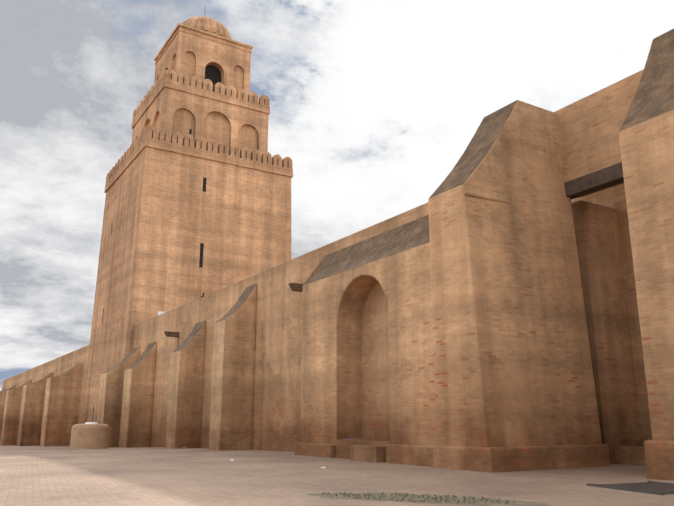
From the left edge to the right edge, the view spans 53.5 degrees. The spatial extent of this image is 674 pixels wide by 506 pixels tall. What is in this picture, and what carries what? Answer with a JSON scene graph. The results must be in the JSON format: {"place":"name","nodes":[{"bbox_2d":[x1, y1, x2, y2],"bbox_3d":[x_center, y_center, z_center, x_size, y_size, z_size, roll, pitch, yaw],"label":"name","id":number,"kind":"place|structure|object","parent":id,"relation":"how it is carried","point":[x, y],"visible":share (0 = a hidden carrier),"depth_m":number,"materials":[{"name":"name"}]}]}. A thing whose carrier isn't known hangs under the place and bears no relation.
{"place":"outdoors","nodes":[
{"label":"outdoors","id":0,"kind":"place"},
{"bbox_2d":[0,445,673,505],"bbox_3d":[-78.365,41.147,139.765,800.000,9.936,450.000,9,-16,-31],"label":"ground","id":1,"kind":"structure","parent":0,"point":[68,476],"depth_m":10.84,"materials":[{"name":"beige stone"}]},
{"bbox_2d":[70,422,109,448],"bbox_3d":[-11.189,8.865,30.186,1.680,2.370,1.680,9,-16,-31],"label":"wellhead","id":2,"kind":"object","parent":1,"relation":"on","point":[90,435],"visible":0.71,"depth_m":29.68,"materials":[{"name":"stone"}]},
{"bbox_2d":[0,283,256,449],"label":"buttresses","id":3,"kind":"structure","parent":1,"relation":"on","point":[43,412],"depth_m":29.05,"materials":[{"name":"brick"}]},
{"bbox_2d":[81,6,292,423],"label":"minaret","id":4,"kind":"object","parent":1,"relation":"on","point":[197,191],"visible":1,"depth_m":44.05,"materials":[{"name":"brick"}]},
{"bbox_2d":[2,202,428,451],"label":"wall","id":5,"kind":"structure","parent":1,"relation":"on","point":[277,387],"depth_m":23.01,"materials":[{"name":"brick"}]},
{"bbox_2d":[164,283,302,336],"bbox_3d":[-4.523,2.477,26.503,0.700,0.370,12.770,9,-16,-31],"label":"water spout","id":6,"kind":"object","parent":5,"relation":"attached to","point":[297,287],"visible":0.82,"depth_m":21.29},
{"bbox_2d":[295,215,436,466],"bbox_3d":[0.973,2.774,17.368,1.260,6.950,6.280,9,-16,-31],"label":"arch section","id":7,"kind":"object","parent":1,"relation":"on","point":[339,285],"visible":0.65,"depth_m":17.64,"materials":[{"name":"brick"}]},
{"bbox_2d":[350,445,385,462],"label":"stone block","id":8,"kind":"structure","parent":1,"relation":"on","point":[370,453],"depth_m":15.78,"materials":[{"name":"stone"}]},
{"bbox_2d":[306,492,550,505],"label":"planting bed","id":9,"kind":"object","parent":1,"relation":"on","point":[388,497],"visible":0.64,"depth_m":8.19,"materials":[{"name":"grey gravel"}]},
{"bbox_2d":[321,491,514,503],"bbox_3d":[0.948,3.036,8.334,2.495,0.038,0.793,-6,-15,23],"label":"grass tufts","id":10,"kind":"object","parent":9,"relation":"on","point":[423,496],"visible":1,"depth_m":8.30,"materials":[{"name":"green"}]},
{"bbox_2d":[428,100,609,472],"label":"buttress","id":11,"kind":"structure","parent":1,"relation":"on","point":[514,382],"depth_m":14.28,"materials":[{"name":"brick"}]},
{"bbox_2d":[554,69,652,465],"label":"gate wall","id":12,"kind":"structure","parent":1,"relation":"on","point":[591,124],"depth_m":15.94,"materials":[{"name":"brick"}]},
{"bbox_2d":[564,162,623,199],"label":"lintel","id":13,"kind":"structure","parent":12,"relation":"attached to","point":[603,178],"depth_m":15.31,"materials":[{"name":"brown wood"}]},
{"bbox_2d":[586,481,673,494],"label":"steel plate","id":14,"kind":"object","parent":1,"relation":"on","point":[655,488],"visible":1,"depth_m":9.54,"materials":[{"name":"grey metal"}]},
{"bbox_2d":[619,29,673,480],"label":"buttress","id":15,"kind":"structure","parent":1,"relation":"on","point":[646,135],"depth_m":11.79,"materials":[{"name":"brick"}]},
{"bbox_2d":[0,0,673,390],"label":"sky","id":16,"kind":"structure","parent":0,"point":[374,104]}
]}

